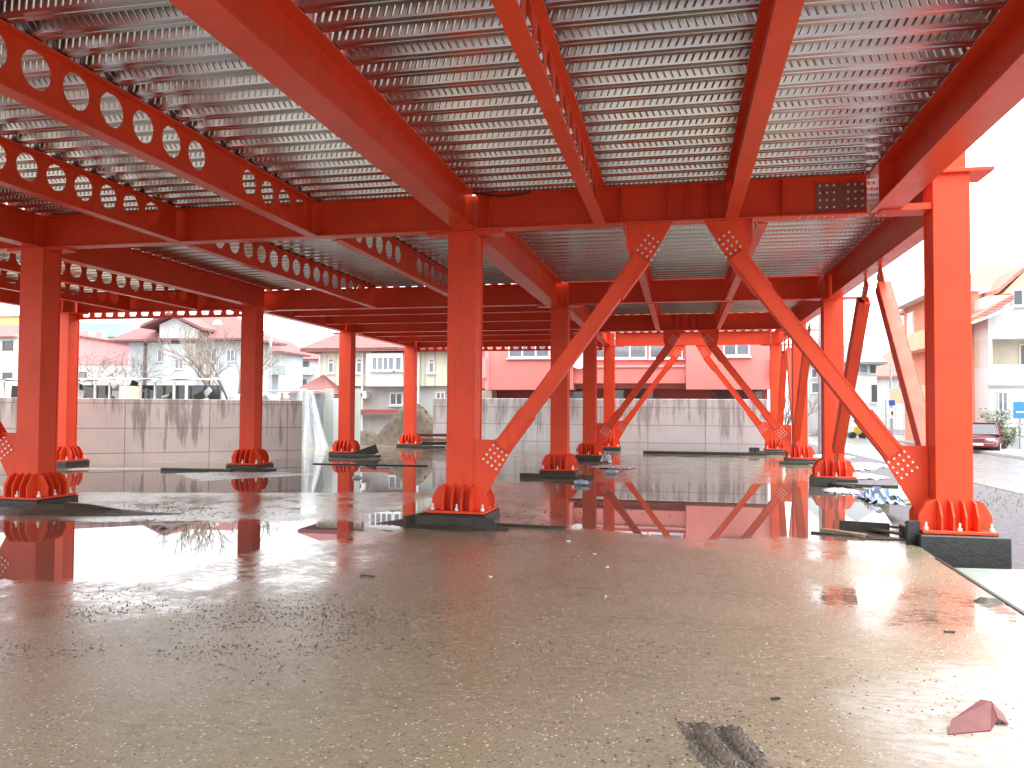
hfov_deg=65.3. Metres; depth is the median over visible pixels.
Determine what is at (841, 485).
timber board
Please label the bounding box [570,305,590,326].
steel beam
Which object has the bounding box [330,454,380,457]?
timber board
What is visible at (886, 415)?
fence
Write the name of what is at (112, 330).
gabled house
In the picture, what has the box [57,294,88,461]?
steel column
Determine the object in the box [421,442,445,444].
timber board
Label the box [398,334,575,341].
steel beam
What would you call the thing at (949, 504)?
steel column
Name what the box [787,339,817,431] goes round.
building
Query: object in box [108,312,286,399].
villa
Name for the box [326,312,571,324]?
steel beam
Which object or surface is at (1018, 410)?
road sign
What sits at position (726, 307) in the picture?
cellular beam
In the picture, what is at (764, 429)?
diagonal brace
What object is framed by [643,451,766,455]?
timber board
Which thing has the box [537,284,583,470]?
steel column
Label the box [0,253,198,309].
cellular beam
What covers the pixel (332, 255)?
deck sheet
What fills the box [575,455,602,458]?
concrete plinth
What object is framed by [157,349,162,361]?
window
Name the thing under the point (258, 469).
timber board
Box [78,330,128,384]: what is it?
terrace house
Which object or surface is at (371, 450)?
timber board
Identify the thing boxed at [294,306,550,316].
steel beam
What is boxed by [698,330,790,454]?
diagonal brace
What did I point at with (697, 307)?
deck sheet
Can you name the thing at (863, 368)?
window
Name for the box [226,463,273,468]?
concrete plinth
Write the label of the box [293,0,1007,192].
deck sheet
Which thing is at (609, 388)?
steel column
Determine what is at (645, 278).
cellular beam
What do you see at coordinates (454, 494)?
steel column
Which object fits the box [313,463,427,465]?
timber board
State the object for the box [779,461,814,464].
timber board
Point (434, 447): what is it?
timber board
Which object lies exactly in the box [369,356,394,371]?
window
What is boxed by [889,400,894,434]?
road sign
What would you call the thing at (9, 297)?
steel beam
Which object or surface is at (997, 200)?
sky
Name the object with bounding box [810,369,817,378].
window
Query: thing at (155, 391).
ruined shed
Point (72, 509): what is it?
mud patch
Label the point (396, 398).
window
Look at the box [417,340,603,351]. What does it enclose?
steel beam
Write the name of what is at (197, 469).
timber board
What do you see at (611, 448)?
concrete plinth
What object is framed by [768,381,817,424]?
bare tree
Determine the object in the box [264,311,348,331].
steel beam
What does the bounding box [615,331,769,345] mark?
steel beam
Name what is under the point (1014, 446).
fence post
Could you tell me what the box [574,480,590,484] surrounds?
plastic bottle
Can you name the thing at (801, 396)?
side brace
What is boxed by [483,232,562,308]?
steel beam
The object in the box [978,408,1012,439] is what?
shrub
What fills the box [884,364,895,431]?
utility pole
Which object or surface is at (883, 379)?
end house
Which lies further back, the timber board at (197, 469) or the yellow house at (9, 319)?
the yellow house at (9, 319)
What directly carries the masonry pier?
on the ground
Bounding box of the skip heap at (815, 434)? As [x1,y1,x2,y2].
[808,430,848,436]
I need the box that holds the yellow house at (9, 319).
[0,315,82,336]
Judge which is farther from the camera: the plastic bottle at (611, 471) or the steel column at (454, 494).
the plastic bottle at (611, 471)
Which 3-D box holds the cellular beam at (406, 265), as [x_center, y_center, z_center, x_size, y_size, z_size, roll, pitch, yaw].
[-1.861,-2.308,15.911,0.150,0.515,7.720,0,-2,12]
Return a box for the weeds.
[894,481,1023,516]
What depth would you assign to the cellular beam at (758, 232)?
15.04 m
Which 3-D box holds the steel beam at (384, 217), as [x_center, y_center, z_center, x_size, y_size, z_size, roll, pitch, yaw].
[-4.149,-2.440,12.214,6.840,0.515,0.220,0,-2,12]
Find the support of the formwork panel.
on the ground
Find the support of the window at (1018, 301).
in the white villa at (997, 322)
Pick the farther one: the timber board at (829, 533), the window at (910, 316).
the window at (910, 316)
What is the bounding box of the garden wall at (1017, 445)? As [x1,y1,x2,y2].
[1009,439,1018,449]
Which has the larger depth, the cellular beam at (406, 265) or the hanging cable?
the cellular beam at (406, 265)
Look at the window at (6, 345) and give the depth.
74.15 m
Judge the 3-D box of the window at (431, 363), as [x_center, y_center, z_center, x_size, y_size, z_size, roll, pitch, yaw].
[-3.983,-0.870,39.517,0.483,0.794,0.165,0,-2,12]
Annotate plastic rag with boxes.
[590,465,634,468]
[600,451,612,462]
[822,487,858,493]
[856,486,906,505]
[886,495,906,504]
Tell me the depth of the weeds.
17.22 m
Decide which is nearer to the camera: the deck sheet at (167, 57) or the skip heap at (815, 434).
the deck sheet at (167, 57)
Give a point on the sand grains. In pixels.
(571, 653)
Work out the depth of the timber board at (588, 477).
18.46 m
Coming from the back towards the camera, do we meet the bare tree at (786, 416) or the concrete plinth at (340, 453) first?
the bare tree at (786, 416)
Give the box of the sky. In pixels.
[0,98,1023,412]
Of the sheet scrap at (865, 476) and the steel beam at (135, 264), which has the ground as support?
the sheet scrap at (865, 476)
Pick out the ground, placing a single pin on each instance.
(1009, 523)
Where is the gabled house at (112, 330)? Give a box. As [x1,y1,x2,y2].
[79,322,134,338]
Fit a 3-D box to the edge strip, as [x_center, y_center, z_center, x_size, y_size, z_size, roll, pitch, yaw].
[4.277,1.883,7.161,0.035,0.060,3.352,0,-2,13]
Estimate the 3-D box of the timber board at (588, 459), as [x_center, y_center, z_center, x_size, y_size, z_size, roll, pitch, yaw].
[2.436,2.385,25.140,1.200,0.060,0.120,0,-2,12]
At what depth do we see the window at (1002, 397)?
40.56 m
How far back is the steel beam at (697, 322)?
25.41 m
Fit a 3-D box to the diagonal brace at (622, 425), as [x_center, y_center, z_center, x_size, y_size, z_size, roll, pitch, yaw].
[5.410,0.438,31.429,2.739,3.896,0.220,0,-2,12]
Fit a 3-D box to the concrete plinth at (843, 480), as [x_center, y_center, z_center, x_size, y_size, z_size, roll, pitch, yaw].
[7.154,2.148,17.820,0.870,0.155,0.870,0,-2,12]
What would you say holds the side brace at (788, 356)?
attached to the steel column at (804, 450)
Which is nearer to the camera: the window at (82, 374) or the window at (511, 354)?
the window at (511, 354)
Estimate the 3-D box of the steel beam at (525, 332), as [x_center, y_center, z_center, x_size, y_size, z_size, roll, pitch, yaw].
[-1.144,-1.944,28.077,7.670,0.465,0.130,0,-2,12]
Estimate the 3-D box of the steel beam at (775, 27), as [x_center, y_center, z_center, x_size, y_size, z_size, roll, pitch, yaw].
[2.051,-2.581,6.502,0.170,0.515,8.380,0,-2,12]
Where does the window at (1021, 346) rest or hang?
in the white villa at (997, 322)
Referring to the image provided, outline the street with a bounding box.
[791,430,1023,493]
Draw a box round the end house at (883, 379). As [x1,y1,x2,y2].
[877,351,904,429]
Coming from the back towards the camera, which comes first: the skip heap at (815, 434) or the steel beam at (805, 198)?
the skip heap at (815, 434)
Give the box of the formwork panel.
[956,568,1023,610]
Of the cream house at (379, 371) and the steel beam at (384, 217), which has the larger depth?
the cream house at (379, 371)
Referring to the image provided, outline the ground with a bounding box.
[784,413,1023,569]
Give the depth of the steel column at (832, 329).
17.71 m
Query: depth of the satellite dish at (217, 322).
82.06 m
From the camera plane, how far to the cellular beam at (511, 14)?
6.87 m
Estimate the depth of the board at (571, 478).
18.59 m
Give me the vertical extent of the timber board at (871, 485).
0.070 m
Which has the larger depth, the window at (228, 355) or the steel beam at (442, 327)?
the window at (228, 355)
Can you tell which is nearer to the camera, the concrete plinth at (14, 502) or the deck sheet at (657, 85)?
the deck sheet at (657, 85)
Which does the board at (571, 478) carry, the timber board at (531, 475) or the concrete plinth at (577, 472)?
the timber board at (531, 475)
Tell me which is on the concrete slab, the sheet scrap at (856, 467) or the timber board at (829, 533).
the timber board at (829, 533)
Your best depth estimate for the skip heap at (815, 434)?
59.24 m
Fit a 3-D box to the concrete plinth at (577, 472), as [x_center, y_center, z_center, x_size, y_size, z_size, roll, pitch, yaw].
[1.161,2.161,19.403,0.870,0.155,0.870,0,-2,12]
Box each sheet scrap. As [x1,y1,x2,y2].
[815,454,854,458]
[851,462,888,467]
[853,465,877,470]
[855,473,889,479]
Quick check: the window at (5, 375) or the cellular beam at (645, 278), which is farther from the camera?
the window at (5, 375)
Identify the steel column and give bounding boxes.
[0,216,76,499]
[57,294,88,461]
[227,305,274,464]
[329,324,364,452]
[397,342,423,443]
[427,196,504,514]
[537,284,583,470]
[573,331,607,455]
[597,333,623,446]
[760,331,790,449]
[780,313,818,458]
[805,274,856,478]
[874,151,999,535]
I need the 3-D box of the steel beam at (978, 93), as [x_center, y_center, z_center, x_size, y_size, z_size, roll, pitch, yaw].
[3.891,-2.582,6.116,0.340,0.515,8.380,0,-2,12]
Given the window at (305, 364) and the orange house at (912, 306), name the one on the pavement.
the orange house at (912, 306)
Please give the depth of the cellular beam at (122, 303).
19.63 m
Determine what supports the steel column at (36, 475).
on the concrete plinth at (14, 502)
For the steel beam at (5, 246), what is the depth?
13.04 m
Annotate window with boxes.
[2,341,12,349]
[2,372,11,378]
[79,372,85,378]
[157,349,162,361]
[173,359,183,369]
[207,349,216,361]
[226,349,234,361]
[303,362,308,366]
[326,358,335,373]
[355,358,363,373]
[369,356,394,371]
[387,392,402,406]
[392,356,403,371]
[426,358,435,373]
[436,392,445,397]
[506,347,550,358]
[597,347,603,359]
[615,346,646,359]
[647,346,684,359]
[723,345,751,357]
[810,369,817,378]
[810,382,817,393]
[858,364,869,373]
[868,364,877,374]
[869,384,879,403]
[907,311,913,334]
[997,392,1010,412]
[1011,289,1023,307]
[1019,344,1023,363]
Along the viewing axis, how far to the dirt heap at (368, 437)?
35.95 m
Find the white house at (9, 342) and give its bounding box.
[0,325,18,396]
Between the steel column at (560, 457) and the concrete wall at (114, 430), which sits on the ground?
the concrete wall at (114, 430)
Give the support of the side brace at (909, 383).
attached to the steel beam at (884, 242)
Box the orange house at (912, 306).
[890,287,989,440]
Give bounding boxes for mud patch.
[0,502,183,515]
[220,467,288,471]
[377,512,504,531]
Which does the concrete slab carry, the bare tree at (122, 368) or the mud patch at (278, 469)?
the mud patch at (278, 469)
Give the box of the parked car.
[973,422,1005,450]
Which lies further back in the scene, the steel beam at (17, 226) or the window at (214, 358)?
the window at (214, 358)
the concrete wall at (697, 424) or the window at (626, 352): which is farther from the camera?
the window at (626, 352)
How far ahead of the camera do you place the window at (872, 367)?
64.31 m
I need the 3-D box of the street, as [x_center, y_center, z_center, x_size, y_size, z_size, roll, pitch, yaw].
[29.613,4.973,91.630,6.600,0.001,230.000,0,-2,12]
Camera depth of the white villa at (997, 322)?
40.73 m
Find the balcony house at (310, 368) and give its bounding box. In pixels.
[302,353,318,385]
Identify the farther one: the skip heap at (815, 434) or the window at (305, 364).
the window at (305, 364)
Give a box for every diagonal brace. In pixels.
[0,421,15,476]
[474,223,671,504]
[596,330,682,447]
[615,345,684,440]
[695,345,770,442]
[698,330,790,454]
[704,218,927,508]
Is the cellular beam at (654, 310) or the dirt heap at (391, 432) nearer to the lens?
the cellular beam at (654, 310)
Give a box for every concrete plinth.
[0,495,77,506]
[57,460,89,466]
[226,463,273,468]
[329,452,355,456]
[396,444,422,447]
[426,508,499,519]
[539,469,579,474]
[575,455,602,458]
[602,446,620,450]
[783,457,816,460]
[809,475,857,482]
[899,524,1013,568]
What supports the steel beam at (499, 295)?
attached to the steel column at (560, 457)
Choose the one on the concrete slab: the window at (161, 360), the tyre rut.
the tyre rut
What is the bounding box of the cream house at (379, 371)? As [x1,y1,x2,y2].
[300,334,484,433]
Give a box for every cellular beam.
[0,18,316,235]
[0,136,179,241]
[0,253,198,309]
[0,270,130,310]
[186,242,375,307]
[332,237,447,296]
[491,0,604,223]
[623,228,651,301]
[648,303,659,329]
[716,302,733,329]
[725,222,767,299]
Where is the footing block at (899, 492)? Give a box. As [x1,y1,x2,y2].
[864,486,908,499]
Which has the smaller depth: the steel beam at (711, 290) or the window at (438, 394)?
the steel beam at (711, 290)
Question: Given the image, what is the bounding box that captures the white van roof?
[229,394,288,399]
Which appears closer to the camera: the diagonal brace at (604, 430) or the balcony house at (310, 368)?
the diagonal brace at (604, 430)
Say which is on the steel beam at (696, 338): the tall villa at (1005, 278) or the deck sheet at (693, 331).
the deck sheet at (693, 331)
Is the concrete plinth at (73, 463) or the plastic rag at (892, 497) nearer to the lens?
the plastic rag at (892, 497)
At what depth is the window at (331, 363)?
40.62 m
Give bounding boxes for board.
[161,468,231,471]
[231,468,276,470]
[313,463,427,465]
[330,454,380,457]
[356,444,378,454]
[404,512,425,525]
[408,445,444,448]
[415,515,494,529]
[416,433,445,436]
[421,438,445,441]
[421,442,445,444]
[477,528,508,530]
[495,523,565,528]
[520,473,576,477]
[540,475,582,479]
[577,459,600,460]
[583,475,593,479]
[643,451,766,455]
[749,447,759,451]
[756,451,784,453]
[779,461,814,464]
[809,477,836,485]
[811,531,872,537]
[820,528,867,537]
[822,482,898,488]
[828,483,854,488]
[839,520,889,532]
[859,537,905,539]
[870,528,903,535]
[906,520,919,544]
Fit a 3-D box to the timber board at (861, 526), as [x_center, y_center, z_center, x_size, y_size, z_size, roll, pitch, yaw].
[4.727,1.914,10.730,0.620,0.130,0.050,-1,-2,26]
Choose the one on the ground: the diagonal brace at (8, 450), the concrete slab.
the concrete slab
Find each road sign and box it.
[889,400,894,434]
[1013,400,1023,449]
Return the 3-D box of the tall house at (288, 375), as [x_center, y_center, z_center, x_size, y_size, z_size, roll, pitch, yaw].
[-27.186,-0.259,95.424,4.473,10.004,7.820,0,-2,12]
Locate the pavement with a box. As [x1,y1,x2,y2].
[783,422,1023,458]
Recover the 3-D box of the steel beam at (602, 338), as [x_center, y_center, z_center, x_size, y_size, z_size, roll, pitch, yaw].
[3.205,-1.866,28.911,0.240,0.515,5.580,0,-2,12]
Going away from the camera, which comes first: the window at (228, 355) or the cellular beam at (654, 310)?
the cellular beam at (654, 310)
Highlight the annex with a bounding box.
[287,375,338,413]
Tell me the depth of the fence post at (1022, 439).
39.40 m
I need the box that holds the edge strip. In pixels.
[935,557,1023,614]
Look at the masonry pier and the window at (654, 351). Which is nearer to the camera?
the masonry pier
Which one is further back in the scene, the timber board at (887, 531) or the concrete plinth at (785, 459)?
the concrete plinth at (785, 459)
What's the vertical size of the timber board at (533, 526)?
0.028 m
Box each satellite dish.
[212,320,222,324]
[573,353,582,368]
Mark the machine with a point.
(855, 432)
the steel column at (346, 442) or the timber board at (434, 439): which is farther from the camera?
the timber board at (434, 439)
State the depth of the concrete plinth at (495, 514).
11.14 m
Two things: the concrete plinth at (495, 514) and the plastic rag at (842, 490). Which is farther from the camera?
the plastic rag at (842, 490)
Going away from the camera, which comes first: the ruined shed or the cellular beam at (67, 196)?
the cellular beam at (67, 196)
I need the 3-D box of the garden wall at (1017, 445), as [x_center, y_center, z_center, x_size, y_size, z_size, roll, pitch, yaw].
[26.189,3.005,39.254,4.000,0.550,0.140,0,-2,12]
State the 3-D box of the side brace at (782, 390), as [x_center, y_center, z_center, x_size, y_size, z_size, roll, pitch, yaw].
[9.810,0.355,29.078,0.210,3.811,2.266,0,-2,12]
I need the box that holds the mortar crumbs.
[0,496,1023,767]
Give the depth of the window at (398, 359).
39.25 m
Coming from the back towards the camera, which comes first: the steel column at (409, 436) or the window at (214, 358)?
the window at (214, 358)
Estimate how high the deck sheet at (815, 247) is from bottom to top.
0.108 m
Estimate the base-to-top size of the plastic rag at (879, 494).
0.237 m
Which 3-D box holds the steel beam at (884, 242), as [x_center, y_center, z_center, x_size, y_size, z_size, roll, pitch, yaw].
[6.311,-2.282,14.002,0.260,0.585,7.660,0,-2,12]
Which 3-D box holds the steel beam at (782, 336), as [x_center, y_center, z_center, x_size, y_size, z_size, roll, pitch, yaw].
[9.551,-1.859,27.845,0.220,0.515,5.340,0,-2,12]
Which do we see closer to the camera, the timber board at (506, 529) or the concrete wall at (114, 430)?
the timber board at (506, 529)
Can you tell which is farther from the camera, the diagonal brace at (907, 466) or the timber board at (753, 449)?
the timber board at (753, 449)
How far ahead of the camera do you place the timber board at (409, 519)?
10.99 m
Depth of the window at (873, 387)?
64.24 m
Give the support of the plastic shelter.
on the ground
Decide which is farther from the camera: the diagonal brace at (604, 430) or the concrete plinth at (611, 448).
the concrete plinth at (611, 448)
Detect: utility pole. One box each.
[264,334,271,393]
[818,314,820,453]
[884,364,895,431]
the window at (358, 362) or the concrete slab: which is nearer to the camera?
the concrete slab
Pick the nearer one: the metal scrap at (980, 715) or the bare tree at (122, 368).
the metal scrap at (980, 715)
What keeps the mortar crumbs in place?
on the concrete slab
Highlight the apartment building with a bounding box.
[482,283,771,399]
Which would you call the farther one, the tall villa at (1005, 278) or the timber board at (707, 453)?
the tall villa at (1005, 278)
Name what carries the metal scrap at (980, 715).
on the concrete slab
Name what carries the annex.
on the yard
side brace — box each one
[777,339,786,444]
[785,337,791,423]
[792,322,811,451]
[832,276,870,468]
[875,265,925,445]
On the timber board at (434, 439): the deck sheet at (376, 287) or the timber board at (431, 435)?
the timber board at (431, 435)
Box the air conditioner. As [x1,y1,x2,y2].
[361,391,368,398]
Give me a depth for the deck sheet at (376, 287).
20.63 m
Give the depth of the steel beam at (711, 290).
18.72 m
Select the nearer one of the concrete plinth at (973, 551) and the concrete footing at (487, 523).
the concrete plinth at (973, 551)
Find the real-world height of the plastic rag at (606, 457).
0.359 m
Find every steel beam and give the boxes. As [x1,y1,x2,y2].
[0,203,41,247]
[0,241,26,251]
[0,282,64,311]
[42,197,455,248]
[62,247,267,308]
[75,291,241,319]
[168,0,474,229]
[264,284,543,310]
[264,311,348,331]
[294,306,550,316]
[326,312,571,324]
[354,320,580,332]
[356,333,410,346]
[376,330,578,336]
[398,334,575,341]
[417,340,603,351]
[475,173,876,231]
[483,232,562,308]
[568,276,820,304]
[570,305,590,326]
[597,332,610,345]
[599,312,782,331]
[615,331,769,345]
[725,0,804,218]
[774,330,787,343]
[792,285,821,324]
[826,190,923,299]
[870,0,1023,212]
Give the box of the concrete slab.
[0,445,1023,767]
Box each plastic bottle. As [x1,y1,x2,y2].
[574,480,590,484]
[605,470,620,473]
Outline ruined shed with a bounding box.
[0,378,220,399]
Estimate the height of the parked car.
1.406 m
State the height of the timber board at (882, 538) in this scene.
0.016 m
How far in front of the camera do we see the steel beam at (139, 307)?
21.31 m
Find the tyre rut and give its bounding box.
[676,721,772,767]
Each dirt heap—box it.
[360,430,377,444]
[375,403,432,445]
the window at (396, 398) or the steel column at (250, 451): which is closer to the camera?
the steel column at (250, 451)
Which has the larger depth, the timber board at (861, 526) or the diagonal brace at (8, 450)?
the diagonal brace at (8, 450)
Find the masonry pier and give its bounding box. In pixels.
[119,386,139,398]
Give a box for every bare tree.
[78,343,176,384]
[139,323,293,399]
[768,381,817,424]
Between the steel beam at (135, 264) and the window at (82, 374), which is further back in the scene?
the window at (82, 374)
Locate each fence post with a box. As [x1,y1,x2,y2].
[1011,427,1016,448]
[1017,427,1023,449]
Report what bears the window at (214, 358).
in the villa at (148, 331)
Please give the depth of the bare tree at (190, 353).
38.46 m
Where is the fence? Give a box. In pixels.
[848,400,904,437]
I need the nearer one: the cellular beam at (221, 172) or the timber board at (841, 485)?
the cellular beam at (221, 172)
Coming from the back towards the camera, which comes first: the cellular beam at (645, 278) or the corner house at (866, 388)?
the corner house at (866, 388)
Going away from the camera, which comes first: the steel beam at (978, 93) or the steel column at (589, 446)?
the steel beam at (978, 93)
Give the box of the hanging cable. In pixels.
[473,191,529,196]
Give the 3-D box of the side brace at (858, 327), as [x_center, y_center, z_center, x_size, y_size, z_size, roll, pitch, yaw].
[6.749,-0.063,15.989,0.210,3.726,3.373,0,-2,12]
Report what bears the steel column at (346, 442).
on the concrete plinth at (340, 453)
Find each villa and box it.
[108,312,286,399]
[900,255,1023,315]
[971,289,1023,438]
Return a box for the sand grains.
[2,545,1021,767]
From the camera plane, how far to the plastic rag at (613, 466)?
22.07 m
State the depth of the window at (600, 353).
37.02 m
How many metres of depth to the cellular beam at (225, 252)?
15.90 m
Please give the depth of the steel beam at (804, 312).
22.17 m
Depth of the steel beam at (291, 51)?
6.93 m
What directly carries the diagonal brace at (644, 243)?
attached to the steel column at (454, 494)
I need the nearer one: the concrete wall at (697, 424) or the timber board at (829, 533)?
the timber board at (829, 533)
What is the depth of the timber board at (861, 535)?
10.40 m
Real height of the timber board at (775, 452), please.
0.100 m
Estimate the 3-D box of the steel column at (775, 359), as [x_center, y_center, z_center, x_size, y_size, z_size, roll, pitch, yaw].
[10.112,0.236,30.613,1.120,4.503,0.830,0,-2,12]
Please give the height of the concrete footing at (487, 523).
0.160 m
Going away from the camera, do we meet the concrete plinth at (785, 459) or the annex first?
the concrete plinth at (785, 459)
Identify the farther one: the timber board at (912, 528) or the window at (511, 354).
the window at (511, 354)
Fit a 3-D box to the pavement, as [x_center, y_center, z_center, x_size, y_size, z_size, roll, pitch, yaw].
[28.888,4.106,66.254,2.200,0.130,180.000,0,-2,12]
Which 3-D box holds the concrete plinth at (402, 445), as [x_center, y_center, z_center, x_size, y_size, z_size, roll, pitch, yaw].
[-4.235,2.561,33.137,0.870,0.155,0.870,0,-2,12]
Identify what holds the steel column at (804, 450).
on the concrete plinth at (785, 459)
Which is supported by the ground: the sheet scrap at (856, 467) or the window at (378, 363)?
the sheet scrap at (856, 467)
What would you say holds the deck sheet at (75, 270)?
on the steel beam at (9, 297)
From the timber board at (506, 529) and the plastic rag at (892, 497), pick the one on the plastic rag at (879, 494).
the plastic rag at (892, 497)
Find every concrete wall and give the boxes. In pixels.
[0,397,301,464]
[433,398,767,451]
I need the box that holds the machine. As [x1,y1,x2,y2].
[848,426,865,437]
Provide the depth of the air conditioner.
40.05 m
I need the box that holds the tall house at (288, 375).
[272,340,310,394]
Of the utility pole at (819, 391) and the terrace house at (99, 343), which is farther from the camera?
the terrace house at (99, 343)
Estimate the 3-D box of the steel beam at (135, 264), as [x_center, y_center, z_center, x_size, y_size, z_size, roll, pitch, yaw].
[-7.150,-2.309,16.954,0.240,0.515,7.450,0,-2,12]
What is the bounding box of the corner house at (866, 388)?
[844,343,887,431]
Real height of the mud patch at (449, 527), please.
0.192 m
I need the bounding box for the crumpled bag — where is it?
[973,597,1003,604]
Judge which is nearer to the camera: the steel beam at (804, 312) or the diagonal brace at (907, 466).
the diagonal brace at (907, 466)
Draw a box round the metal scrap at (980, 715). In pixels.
[948,699,1008,734]
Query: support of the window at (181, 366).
in the villa at (148, 331)
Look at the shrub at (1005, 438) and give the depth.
38.73 m
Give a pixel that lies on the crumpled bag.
(985, 600)
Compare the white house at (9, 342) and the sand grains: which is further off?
the white house at (9, 342)
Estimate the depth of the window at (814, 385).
72.75 m
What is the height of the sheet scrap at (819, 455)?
0.119 m
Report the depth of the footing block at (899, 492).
17.35 m
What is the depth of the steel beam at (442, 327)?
26.25 m
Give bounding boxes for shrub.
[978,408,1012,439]
[998,420,1023,448]
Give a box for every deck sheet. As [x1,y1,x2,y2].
[0,0,412,215]
[0,248,182,294]
[38,195,515,289]
[264,283,513,290]
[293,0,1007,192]
[475,174,885,282]
[563,275,822,314]
[616,330,770,332]
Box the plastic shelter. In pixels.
[263,388,360,446]
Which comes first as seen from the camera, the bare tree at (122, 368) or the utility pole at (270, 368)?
the bare tree at (122, 368)

